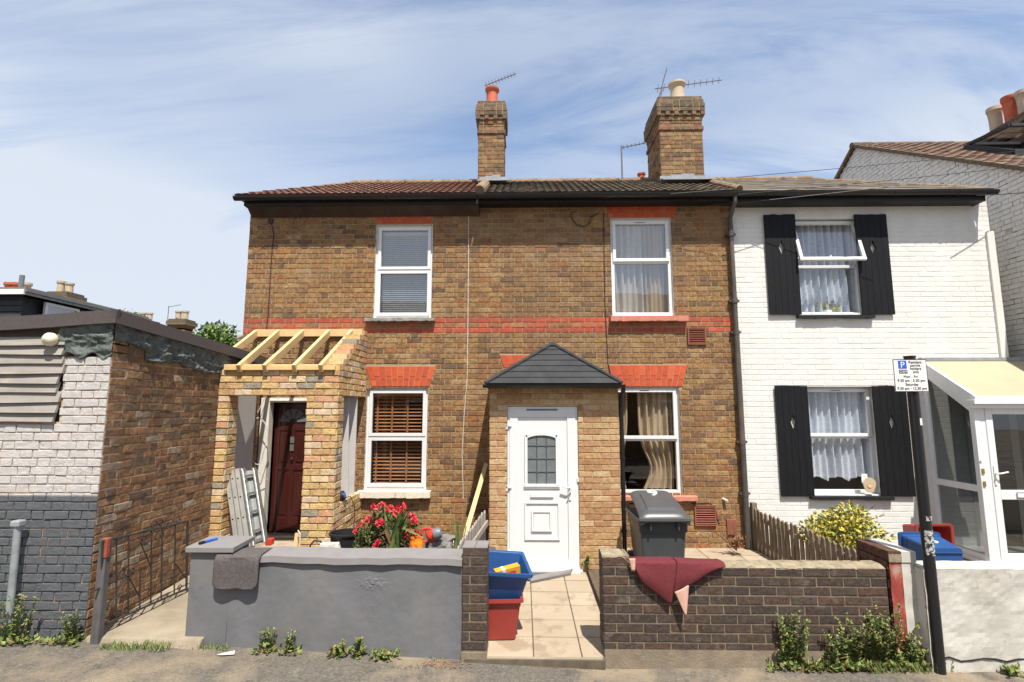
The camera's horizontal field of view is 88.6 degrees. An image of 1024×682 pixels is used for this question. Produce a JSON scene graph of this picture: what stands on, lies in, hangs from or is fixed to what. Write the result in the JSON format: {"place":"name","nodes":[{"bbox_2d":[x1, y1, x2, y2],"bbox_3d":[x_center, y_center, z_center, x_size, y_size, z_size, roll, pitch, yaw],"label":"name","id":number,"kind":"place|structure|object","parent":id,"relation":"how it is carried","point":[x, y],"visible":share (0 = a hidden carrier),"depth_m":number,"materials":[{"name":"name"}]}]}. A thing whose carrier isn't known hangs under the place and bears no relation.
{"place":"outdoors","nodes":[
{"label":"outdoors","id":0,"kind":"place"},
{"bbox_2d":[359,530,494,549],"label":"garden soil","id":1,"kind":"structure","parent":0,"point":[450,533],"depth_m":6.96,"materials":[{"name":"brown soil"}]},
{"bbox_2d":[293,533,298,546],"bbox_3d":[-2.537,2.433,6.155,0.050,0.342,0.071,-2,-8,15],"label":"batten","id":2,"kind":"object","parent":1,"relation":"on","point":[296,540],"visible":0.29,"depth_m":6.17,"materials":[{"name":"brown wood"}]},
{"bbox_2d":[319,542,340,547],"bbox_3d":[-1.941,2.279,5.569,0.260,0.263,0.155,0,-7,1],"label":"cement sack","id":3,"kind":"object","parent":1,"relation":"on","point":[331,544],"visible":0.03,"depth_m":5.55,"materials":[{"name":"white paper"}]},
{"bbox_2d":[329,528,358,547],"bbox_3d":[-1.844,2.265,5.799,0.360,0.300,0.360,0,-7,1],"label":"plastic tub","id":4,"kind":"object","parent":1,"relation":"on","point":[345,537],"visible":0.48,"depth_m":5.69,"materials":[{"name":"black plastic"}]},
{"bbox_2d":[352,501,421,547],"bbox_3d":[-1.258,1.940,5.351,0.732,0.625,0.403,0,-7,1],"label":"geranium","id":5,"kind":"object","parent":1,"relation":"on","point":[366,536],"visible":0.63,"depth_m":5.30,"materials":[{"name":"red plant"}]},
{"bbox_2d":[409,536,423,547],"bbox_3d":[-0.929,2.120,5.093,0.140,0.408,0.140,0,-7,1],"label":"glazed pot","id":6,"kind":"object","parent":1,"relation":"on","point":[416,541],"visible":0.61,"depth_m":5.07,"materials":[{"name":"orange ceramic"}]},
{"bbox_2d":[452,520,466,548],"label":"bamboo canes","id":7,"kind":"object","parent":1,"relation":"on","point":[456,543],"visible":0.54,"depth_m":5.72,"materials":[{"name":"green plant"}]},
{"bbox_2d":[457,510,487,548],"bbox_3d":[-0.418,2.349,5.733,0.059,0.697,1.560,-1,-7,7],"label":"picket fence","id":8,"kind":"object","parent":1,"relation":"on","point":[477,531],"visible":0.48,"depth_m":5.99,"materials":[{"name":"grey wood"}]},
{"bbox_2d":[463,463,487,536],"bbox_3d":[-0.505,2.156,6.491,0.062,1.128,1.453,-2,-7,12],"label":"timber plank","id":9,"kind":"object","parent":1,"relation":"on","point":[475,500],"visible":0.56,"depth_m":6.70,"materials":[{"name":"beige wood"}]},
{"bbox_3d":[-1.174,2.200,5.138,0.357,0.301,0.220,0,-7,1],"label":"planter trough","id":10,"kind":"object","parent":1,"relation":"on","visible":0},
{"bbox_2d":[378,506,421,547],"bbox_3d":[-1.097,1.852,5.231,0.446,0.433,0.199,0,-7,1],"label":"iris plant","id":11,"kind":"object","parent":10,"relation":"in","point":[393,538],"visible":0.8,"depth_m":5.19,"materials":[{"name":"green plant"}]},
{"bbox_3d":[-0.697,2.176,5.177,0.249,0.152,0.264,0,-7,1],"label":"rock","id":12,"kind":"object","parent":1,"relation":"on","visible":0},
{"bbox_2d":[425,538,446,548],"bbox_3d":[-0.765,2.041,5.255,0.198,0.114,0.181,3,-8,-25],"label":"rock","id":13,"kind":"object","parent":12,"relation":"on","point":[439,543],"visible":0.58,"depth_m":5.19,"materials":[{"name":"grey stone"}]},
{"bbox_2d":[419,527,441,542],"bbox_3d":[-0.794,1.946,5.213,0.239,0.194,0.132,-4,-8,28],"label":"power tool","id":14,"kind":"object","parent":13,"relation":"on","point":[433,534],"visible":0.98,"depth_m":5.17,"materials":[{"name":"red plastic"}]},
{"bbox_2d":[443,540,451,547],"bbox_3d":[-0.686,2.102,5.343,0.160,0.114,0.188,0,-7,1],"label":"rock","id":15,"kind":"object","parent":12,"relation":"on","point":[449,544],"visible":0.24,"depth_m":5.32,"materials":[{"name":"grey stone"}]},
{"bbox_2d":[0,532,1023,681],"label":"pavement","id":16,"kind":"structure","parent":0,"point":[34,661],"depth_m":4.17,"materials":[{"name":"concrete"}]},
{"bbox_2d":[3,519,26,640],"bbox_3d":[-4.250,2.063,4.463,0.101,1.042,0.082,0,-7,1],"label":"metal post","id":17,"kind":"object","parent":16,"relation":"on","point":[17,525],"visible":0.92,"depth_m":4.46,"materials":[{"name":"grey metal"}]},
{"bbox_2d":[0,593,42,645],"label":"weed","id":18,"kind":"object","parent":16,"relation":"on","point":[18,638],"visible":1,"depth_m":4.38,"materials":[{"name":"green plant"}]},
{"bbox_2d":[39,609,86,646],"bbox_3d":[-3.759,2.403,4.414,0.349,0.294,0.163,0,-7,1],"label":"weed","id":19,"kind":"object","parent":16,"relation":"on","point":[70,636],"visible":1,"depth_m":4.40,"materials":[{"name":"green plant"}]},
{"bbox_2d":[47,281,86,301],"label":"distant house","id":20,"kind":"structure","parent":16,"relation":"on","point":[63,290],"depth_m":17.86,"materials":[{"name":"yellow brick"}]},
{"bbox_2d":[0,275,151,319],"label":"dark house","id":21,"kind":"structure","parent":16,"relation":"on","point":[21,297],"depth_m":12.47,"materials":[{"name":"stone"}]},
{"bbox_2d":[43,302,79,313],"bbox_3d":[-11.117,-0.436,12.921,0.060,0.870,0.950,0,-7,1],"label":"window","id":22,"kind":"structure","parent":21,"relation":"in","point":[48,308],"depth_m":12.77,"materials":[{"name":"white plastic"}]},
{"bbox_2d":[0,309,265,639],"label":"garage","id":23,"kind":"structure","parent":16,"relation":"on","point":[108,422],"depth_m":4.79,"materials":[{"name":"brick"}]},
{"bbox_2d":[99,639,174,650],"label":"grass tuft","id":24,"kind":"object","parent":16,"relation":"on","point":[121,646],"visible":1,"depth_m":4.35,"materials":[{"name":"green plant"}]},
{"bbox_2d":[84,575,203,649],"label":"alley slab","id":25,"kind":"structure","parent":16,"relation":"on","point":[164,620],"depth_m":4.66,"materials":[{"name":"concrete"}]},
{"bbox_2d":[90,516,188,644],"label":"garden gate","id":26,"kind":"structure","parent":25,"relation":"on","point":[102,583],"depth_m":4.60,"materials":[{"name":"metal"}]},
{"bbox_2d":[139,312,159,322],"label":"distant house","id":27,"kind":"structure","parent":16,"relation":"on","point":[149,315],"depth_m":22.84,"materials":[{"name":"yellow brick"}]},
{"bbox_2d":[173,642,230,651],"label":"grass tuft","id":28,"kind":"object","parent":16,"relation":"on","point":[217,647],"visible":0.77,"depth_m":4.41,"materials":[{"name":"green plant"}]},
{"bbox_2d":[166,311,242,340],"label":"distant house","id":29,"kind":"structure","parent":16,"relation":"on","point":[184,323],"depth_m":21.67,"materials":[{"name":"brown brick"}]},
{"bbox_2d":[192,319,239,345],"bbox_3d":[-8.177,1.715,15.265,3.138,4.697,3.474,6,-9,-39],"label":"tree","id":30,"kind":"object","parent":16,"relation":"on","point":[221,334],"visible":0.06,"depth_m":14.65,"materials":[{"name":"green plant"}]},
{"bbox_2d":[217,651,234,654],"bbox_3d":[-2.355,2.568,4.316,0.136,0.020,0.051,2,-8,-17],"label":"paper scrap","id":31,"kind":"object","parent":16,"relation":"on","point":[229,653],"visible":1,"depth_m":4.31,"materials":[{"name":"white paper"}]},
{"bbox_2d":[250,626,278,655],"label":"weed","id":32,"kind":"object","parent":16,"relation":"on","point":[269,643],"visible":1,"depth_m":4.41,"materials":[{"name":"green plant"}]},
{"bbox_2d":[209,329,367,546],"bbox_3d":[-2.945,1.335,6.891,1.661,3.183,1.223,0,-7,1],"label":"brick porch","id":33,"kind":"object","parent":16,"relation":"on","point":[331,385],"visible":0.76,"depth_m":6.47,"materials":[{"name":"beige brick"}]},
{"bbox_2d":[226,467,267,546],"bbox_3d":[-3.213,2.004,6.345,0.781,0.889,0.333,-7,-10,43],"label":"folding ladder","id":34,"kind":"object","parent":33,"relation":"attached to","point":[246,509],"visible":0.84,"depth_m":6.32,"materials":[{"name":"metal"}]},
{"bbox_2d":[252,400,267,479],"bbox_3d":[-3.544,1.378,7.335,0.283,1.130,0.160,0,-7,1],"label":"cable coil","id":35,"kind":"object","parent":33,"relation":"hanging from","point":[264,446],"visible":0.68,"depth_m":7.30,"materials":[{"name":"black rubber"}]},
{"bbox_2d":[265,538,274,545],"bbox_3d":[-3.090,2.559,6.695,0.080,0.080,0.100,0,-7,1],"label":"red block","id":36,"kind":"object","parent":33,"relation":"on","point":[270,542],"depth_m":6.65,"materials":[{"name":"plastic"}]},
{"bbox_2d":[339,491,354,525],"bbox_3d":[-2.145,2.185,6.761,0.116,0.548,0.440,-1,-7,4],"label":"work lamp","id":37,"kind":"object","parent":33,"relation":"attached to","point":[343,497],"visible":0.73,"depth_m":6.62,"materials":[{"name":"blue plastic"}]},
{"bbox_2d":[277,629,301,654],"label":"weed","id":38,"kind":"object","parent":16,"relation":"on","point":[289,648],"visible":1,"depth_m":4.40,"materials":[{"name":"green plant"}]},
{"bbox_2d":[185,536,462,659],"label":"garden wall","id":39,"kind":"structure","parent":16,"relation":"on","point":[407,602],"depth_m":4.49,"materials":[{"name":"grey paint"}]},
{"bbox_2d":[198,538,217,544],"bbox_3d":[-2.710,1.784,4.683,0.028,0.028,0.174,-3,-8,22],"label":"paint knife","id":40,"kind":"object","parent":39,"relation":"on","point":[206,541],"visible":1,"depth_m":4.66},
{"bbox_2d":[212,547,271,590],"bbox_3d":[-2.352,1.994,4.643,0.387,0.292,0.360,0,-7,1],"label":"grey mat","id":41,"kind":"object","parent":39,"relation":"on","point":[238,569],"visible":0.9,"depth_m":4.48,"materials":[{"name":"brown carpet"}]},
{"bbox_2d":[327,638,352,658],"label":"weed","id":42,"kind":"object","parent":16,"relation":"on","point":[335,650],"visible":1,"depth_m":4.37,"materials":[{"name":"green plant"}]},
{"bbox_2d":[349,636,365,658],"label":"weed","id":43,"kind":"object","parent":16,"relation":"on","point":[359,647],"visible":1,"depth_m":4.39,"materials":[{"name":"green plant"}]},
{"bbox_2d":[233,85,512,532],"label":"brick house","id":44,"kind":"structure","parent":16,"relation":"on","point":[344,256],"depth_m":7.73,"materials":[{"name":"brown brick"}]},
{"bbox_2d":[266,223,273,328],"bbox_3d":[-3.604,-0.966,7.801,0.061,1.667,0.011,0,-7,1],"label":"wall cable","id":45,"kind":"object","parent":44,"relation":"attached to","point":[270,276],"depth_m":7.80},
{"bbox_2d":[257,398,306,538],"bbox_3d":[-3.214,1.800,7.512,0.767,1.958,0.241,0,-7,1],"label":"front door","id":46,"kind":"structure","parent":44,"relation":"attached to","point":[287,474],"depth_m":7.52,"materials":[{"name":"wood"}]},
{"bbox_2d":[356,388,430,498],"bbox_3d":[-1.647,1.439,7.503,1.026,1.532,0.283,0,-7,1],"label":"window","id":47,"kind":"structure","parent":44,"relation":"in","point":[391,436],"depth_m":7.55,"materials":[{"name":"white plastic"}]},
{"bbox_2d":[365,226,434,321],"bbox_3d":[-1.627,-1.006,7.821,1.017,1.479,0.273,0,-7,1],"label":"window","id":48,"kind":"structure","parent":44,"relation":"in","point":[384,316],"depth_m":7.86,"materials":[{"name":"white plastic"}]},
{"bbox_2d":[462,216,468,498],"bbox_3d":[-0.674,0.089,7.604,0.072,4.274,0.010,0,-7,1],"label":"wall cable","id":49,"kind":"object","parent":44,"relation":"attached to","point":[467,353],"depth_m":7.58,"materials":[{"name":"grey plastic"}]},
{"bbox_2d":[485,72,515,99],"bbox_3d":[-0.218,-4.545,9.733,0.584,0.947,0.035,0,-7,1],"label":"tv aerial","id":50,"kind":"object","parent":44,"relation":"attached to","point":[499,80],"visible":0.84,"depth_m":9.77,"materials":[{"name":"metal"}]},
{"bbox_2d":[368,645,400,661],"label":"weed","id":51,"kind":"object","parent":16,"relation":"on","point":[386,655],"visible":1,"depth_m":4.36,"materials":[{"name":"green plant"}]},
{"bbox_2d":[408,660,471,667],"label":"leaf litter","id":52,"kind":"object","parent":16,"relation":"on","point":[449,663],"visible":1,"depth_m":4.29,"materials":[{"name":"brown plant"}]},
{"bbox_2d":[475,79,750,548],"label":"brick house","id":53,"kind":"structure","parent":16,"relation":"on","point":[673,332],"depth_m":7.65,"materials":[{"name":"brown brick"}]},
{"bbox_2d":[483,341,626,572],"bbox_3d":[0.547,1.540,6.949,1.819,3.112,0.917,0,-7,1],"label":"porch","id":54,"kind":"object","parent":53,"relation":"attached to","point":[557,501],"depth_m":6.70,"materials":[{"name":"brown brick"}]},
{"bbox_2d":[506,409,576,568],"bbox_3d":[0.371,1.859,6.659,0.888,1.978,0.110,0,-7,1],"label":"door","id":55,"kind":"structure","parent":54,"relation":"in","point":[543,505],"depth_m":6.67,"materials":[{"name":"white plastic"}]},
{"bbox_2d":[571,211,598,226],"bbox_3d":[1.088,-1.810,7.792,0.422,0.243,0.014,0,-7,1],"label":"cable loop","id":56,"kind":"object","parent":53,"relation":"hanging from","point":[581,225],"visible":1,"depth_m":7.79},
{"bbox_2d":[603,213,610,373],"bbox_3d":[1.395,-0.635,7.653,0.092,2.556,0.011,0,-7,1],"label":"wall cable","id":57,"kind":"object","parent":53,"relation":"attached to","point":[604,295],"depth_m":7.66,"materials":[{"name":"black rubber"}]},
{"bbox_2d":[621,140,651,180],"bbox_3d":[2.237,-3.203,9.338,0.593,0.780,0.028,0,-7,1],"label":"tv aerial","id":58,"kind":"object","parent":53,"relation":"attached to","point":[623,147],"visible":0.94,"depth_m":9.35,"materials":[{"name":"metal"}]},
{"bbox_2d":[610,219,688,321],"bbox_3d":[1.975,-1.041,7.761,1.107,1.565,0.318,0,-7,1],"label":"window","id":59,"kind":"structure","parent":53,"relation":"in","point":[638,260],"depth_m":7.83,"materials":[{"name":"white plastic"}]},
{"bbox_2d":[618,387,697,500],"bbox_3d":[1.959,1.439,7.456,1.196,1.575,0.300,0,-7,1],"label":"window","id":60,"kind":"structure","parent":53,"relation":"in","point":[656,438],"depth_m":7.53,"materials":[{"name":"white plastic"}]},
{"bbox_2d":[599,189,724,198],"bbox_3d":[1.464,-2.094,7.609,3.335,0.051,0.006,-1,-7,8],"label":"overhead wire","id":61,"kind":"object","parent":53,"relation":"attached to","point":[683,192],"visible":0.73,"depth_m":7.47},
{"bbox_2d":[659,68,666,96],"bbox_3d":[2.773,-4.465,9.952,0.381,1.522,0.071,0,-7,1],"label":"tv aerial","id":62,"kind":"object","parent":53,"relation":"attached to","point":[661,90],"visible":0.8,"depth_m":9.99,"materials":[{"name":"metal"}]},
{"bbox_2d":[655,79,721,92],"bbox_3d":[3.395,-4.336,10.023,1.291,1.484,0.046,0,-7,1],"label":"tv aerial","id":63,"kind":"object","parent":53,"relation":"attached to","point":[694,83],"visible":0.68,"depth_m":10.10,"materials":[{"name":"metal"}]},
{"bbox_2d":[598,548,890,668],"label":"brick wall","id":64,"kind":"structure","parent":16,"relation":"on","point":[731,618],"depth_m":4.40,"materials":[{"name":"brick"}]},
{"bbox_2d":[629,556,725,615],"bbox_3d":[1.395,2.070,4.502,0.805,0.441,0.289,0,-7,1],"label":"carpet offcut","id":65,"kind":"object","parent":64,"relation":"on","point":[658,575],"visible":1,"depth_m":4.41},
{"bbox_2d":[766,610,821,672],"bbox_3d":[2.301,2.463,4.314,0.464,0.475,0.182,0,-7,1],"label":"weed","id":66,"kind":"object","parent":16,"relation":"on","point":[789,653],"visible":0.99,"depth_m":4.31,"materials":[{"name":"green plant"}]},
{"bbox_2d":[802,628,882,672],"bbox_3d":[2.701,2.520,4.286,0.665,0.338,0.208,0,-7,1],"label":"weed","id":67,"kind":"object","parent":16,"relation":"on","point":[842,654],"visible":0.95,"depth_m":4.28,"materials":[{"name":"green plant"}]},
{"bbox_2d":[705,176,1008,547],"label":"white house","id":68,"kind":"structure","parent":16,"relation":"on","point":[895,271],"depth_m":7.54,"materials":[{"name":"paint"}]},
{"bbox_2d":[679,184,909,208],"bbox_3d":[3.926,-2.040,7.439,3.025,0.096,0.008,-2,-7,13],"label":"overhead wire","id":69,"kind":"object","parent":68,"relation":"attached to","point":[798,196],"visible":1,"depth_m":7.40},
{"bbox_2d":[815,300,840,311],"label":"potted plant","id":70,"kind":"object","parent":68,"relation":"in","point":[830,308],"visible":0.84,"depth_m":7.74,"materials":[{"name":"green plant"}]},
{"bbox_2d":[795,221,875,318],"bbox_3d":[4.641,-1.057,7.707,1.082,1.504,0.393,0,-7,1],"label":"window","id":71,"kind":"structure","parent":68,"relation":"in","point":[827,256],"depth_m":7.82,"materials":[{"name":"white plastic"}]},
{"bbox_2d":[807,387,894,500],"bbox_3d":[4.664,1.426,7.418,1.115,1.553,0.315,0,-7,1],"label":"window","id":72,"kind":"structure","parent":68,"relation":"in","point":[841,424],"depth_m":7.51,"materials":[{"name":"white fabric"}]},
{"bbox_2d":[861,474,875,492],"bbox_3d":[4.921,1.963,7.231,0.189,0.255,0.022,0,-7,1],"label":"ornament","id":73,"kind":"object","parent":68,"relation":"attached to","point":[869,484],"visible":1,"depth_m":7.23,"materials":[{"name":"ceramic"}]},
{"bbox_2d":[738,168,1002,194],"bbox_3d":[6.178,-2.453,7.705,5.987,0.842,0.008,1,-7,-5],"label":"overhead wire","id":74,"kind":"object","parent":68,"relation":"attached to","point":[869,182],"visible":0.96,"depth_m":7.60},
{"bbox_2d":[830,601,931,673],"bbox_3d":[3.006,2.398,4.273,0.863,0.564,0.248,0,-7,1],"label":"weed","id":75,"kind":"object","parent":16,"relation":"on","point":[887,647],"visible":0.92,"depth_m":4.26,"materials":[{"name":"green plant"}]},
{"bbox_2d":[856,539,920,658],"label":"gate pier","id":76,"kind":"structure","parent":16,"relation":"on","point":[896,562],"depth_m":4.41,"materials":[{"name":"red paint"}]},
{"bbox_2d":[860,657,940,674],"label":"grass tuft","id":77,"kind":"object","parent":16,"relation":"on","point":[894,670],"visible":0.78,"depth_m":4.21,"materials":[{"name":"green plant"}]},
{"bbox_2d":[884,629,953,670],"bbox_3d":[3.303,2.516,4.268,0.576,0.318,0.209,0,-7,1],"label":"weed","id":78,"kind":"object","parent":16,"relation":"on","point":[911,655],"visible":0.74,"depth_m":4.26,"materials":[{"name":"green plant"}]},
{"bbox_2d":[892,356,946,674],"bbox_3d":[3.384,1.441,4.353,0.280,2.644,0.103,0,-7,1],"label":"sign pole","id":79,"kind":"object","parent":16,"relation":"on","point":[910,376],"visible":1,"depth_m":4.36,"materials":[{"name":"black metal"}]},
{"bbox_2d":[834,88,1023,356],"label":"tall house","id":80,"kind":"structure","parent":16,"relation":"on","point":[1005,211],"depth_m":8.92,"materials":[{"name":"brick"}]},
{"bbox_2d":[736,150,1023,177],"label":"overhead wire","id":81,"kind":"object","parent":80,"relation":"attached to","point":[879,164],"visible":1,"depth_m":8.18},
{"bbox_2d":[963,123,1023,154],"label":"roof window","id":82,"kind":"structure","parent":80,"relation":"in","point":[974,145],"depth_m":9.48,"materials":[{"name":"black glass"}]},
{"bbox_2d":[976,192,1023,195],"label":"overhead wire","id":83,"kind":"object","parent":80,"relation":"attached to","point":[999,194],"visible":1,"depth_m":7.43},
{"bbox_2d":[914,561,1023,671],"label":"rendered wall","id":84,"kind":"structure","parent":16,"relation":"on","point":[982,609],"depth_m":4.26,"materials":[{"name":"white paint"}]},
{"bbox_2d":[1000,661,1023,677],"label":"weed","id":85,"kind":"object","parent":16,"relation":"on","point":[1012,670],"visible":1,"depth_m":4.14,"materials":[{"name":"green plant"}]},
{"bbox_2d":[0,0,1023,334],"label":"sky","id":86,"kind":"structure","parent":0,"point":[130,130],"materials":[{"name":"blue"}]},
{"bbox_2d":[464,572,605,669],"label":"path","id":87,"kind":"structure","parent":0,"point":[558,625],"depth_m":4.89,"materials":[{"name":"beige tile"}]},
{"bbox_2d":[461,540,488,661],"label":"brick pillar","id":88,"kind":"structure","parent":87,"relation":"on","point":[475,603],"depth_m":4.45,"materials":[{"name":"brown brick"}]},
{"bbox_2d":[488,594,523,639],"bbox_3d":[-0.126,2.515,4.914,0.436,0.360,0.556,0,-7,-3],"label":"recycling box","id":89,"kind":"object","parent":87,"relation":"on","point":[503,618],"visible":0.34,"depth_m":4.68,"materials":[{"name":"red plastic"}]},
{"bbox_2d":[489,549,532,598],"bbox_3d":[-0.073,2.245,4.921,0.457,0.453,0.541,1,-7,-9],"label":"recycling box","id":90,"kind":"object","parent":89,"relation":"on","point":[502,585],"visible":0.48,"depth_m":4.74,"materials":[{"name":"blue plastic"}]},
{"bbox_2d":[493,563,519,572],"bbox_3d":[-0.045,2.146,4.845,0.254,0.158,0.089,3,-8,-22],"label":"cardboard pack","id":91,"kind":"object","parent":90,"relation":"in","point":[513,568],"visible":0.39,"depth_m":4.83,"materials":[{"name":"yellow cardboard"}]},
{"bbox_2d":[528,569,572,582],"bbox_3d":[0.444,2.815,6.312,0.615,0.064,0.402,0,-7,1],"label":"doormat","id":92,"kind":"object","parent":87,"relation":"on","point":[539,576],"visible":0.94,"depth_m":6.29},
{"bbox_2d":[587,548,778,606],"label":"yard paving","id":93,"kind":"structure","parent":0,"point":[730,554],"depth_m":6.82,"materials":[{"name":"stone"}]},
{"bbox_2d":[581,554,592,566],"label":"weed","id":94,"kind":"object","parent":93,"relation":"on","point":[586,562],"visible":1,"depth_m":6.48,"materials":[{"name":"green plant"}]},
{"bbox_2d":[625,490,691,557],"bbox_3d":[1.672,2.229,6.069,0.596,0.920,0.802,0,-7,1],"label":"wheelie bin","id":95,"kind":"object","parent":93,"relation":"on","point":[659,521],"visible":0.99,"depth_m":5.78,"materials":[{"name":"grey plastic"}]},
{"bbox_2d":[718,531,746,550],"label":"dry plant","id":96,"kind":"object","parent":93,"relation":"on","point":[738,544],"visible":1,"depth_m":6.84,"materials":[{"name":"brown plant"}]},
{"bbox_2d":[750,502,756,549],"bbox_3d":[3.301,2.567,7.134,0.070,0.720,0.080,0,-7,1],"label":"fence post","id":97,"kind":"object","parent":93,"relation":"on","point":[752,517],"visible":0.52,"depth_m":7.12,"materials":[{"name":"brown wood"}]},
{"bbox_2d":[754,507,857,560],"bbox_3d":[3.345,2.398,5.910,0.060,0.584,2.493,0,-7,-2],"label":"picket fence","id":98,"kind":"object","parent":93,"relation":"on","point":[780,548],"visible":0.52,"depth_m":6.24,"materials":[{"name":"brown wood"}]},
{"bbox_2d":[790,548,970,560],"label":"front yard","id":99,"kind":"structure","parent":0,"point":[964,559],"depth_m":6.69,"materials":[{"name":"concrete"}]},
{"bbox_2d":[794,500,896,559],"bbox_3d":[3.779,2.258,5.996,1.038,0.895,0.664,0,-7,1],"label":"golden shrub","id":100,"kind":"object","parent":99,"relation":"on","point":[848,530],"visible":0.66,"depth_m":5.91,"materials":[{"name":"yellow plant"}]},
{"bbox_2d":[903,524,954,544],"bbox_3d":[5.228,2.533,6.632,0.454,0.496,0.356,0,-7,1],"label":"recycling box","id":101,"kind":"object","parent":99,"relation":"on","point":[946,531],"visible":0.34,"depth_m":6.54,"materials":[{"name":"red plastic"}]},
{"bbox_2d":[897,532,962,560],"bbox_3d":[4.765,2.452,5.920,0.478,0.476,0.436,0,-7,1],"label":"recycling box","id":102,"kind":"object","parent":99,"relation":"on","point":[945,550],"visible":0.52,"depth_m":5.90,"materials":[{"name":"blue plastic"}]},
{"bbox_2d":[919,357,1023,560],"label":"glazed porch","id":103,"kind":"object","parent":99,"relation":"on","point":[974,409],"visible":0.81,"depth_m":6.65,"materials":[{"name":"white plastic"}]},
{"bbox_2d":[984,408,1023,560],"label":"door","id":104,"kind":"structure","parent":103,"relation":"in","point":[1004,426],"depth_m":6.49,"materials":[{"name":"white plastic"}]},
{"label":"white lath","id":105,"kind":"object","parent":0,"visible":0},
{"bbox_2d":[442,534,455,543],"bbox_3d":[-0.702,2.147,5.685,0.165,0.091,0.167,6,-9,-38],"label":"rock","id":106,"kind":"object","parent":105,"relation":"on","point":[449,538],"visible":0.7,"depth_m":5.64,"materials":[{"name":"grey stone"}]}
]}

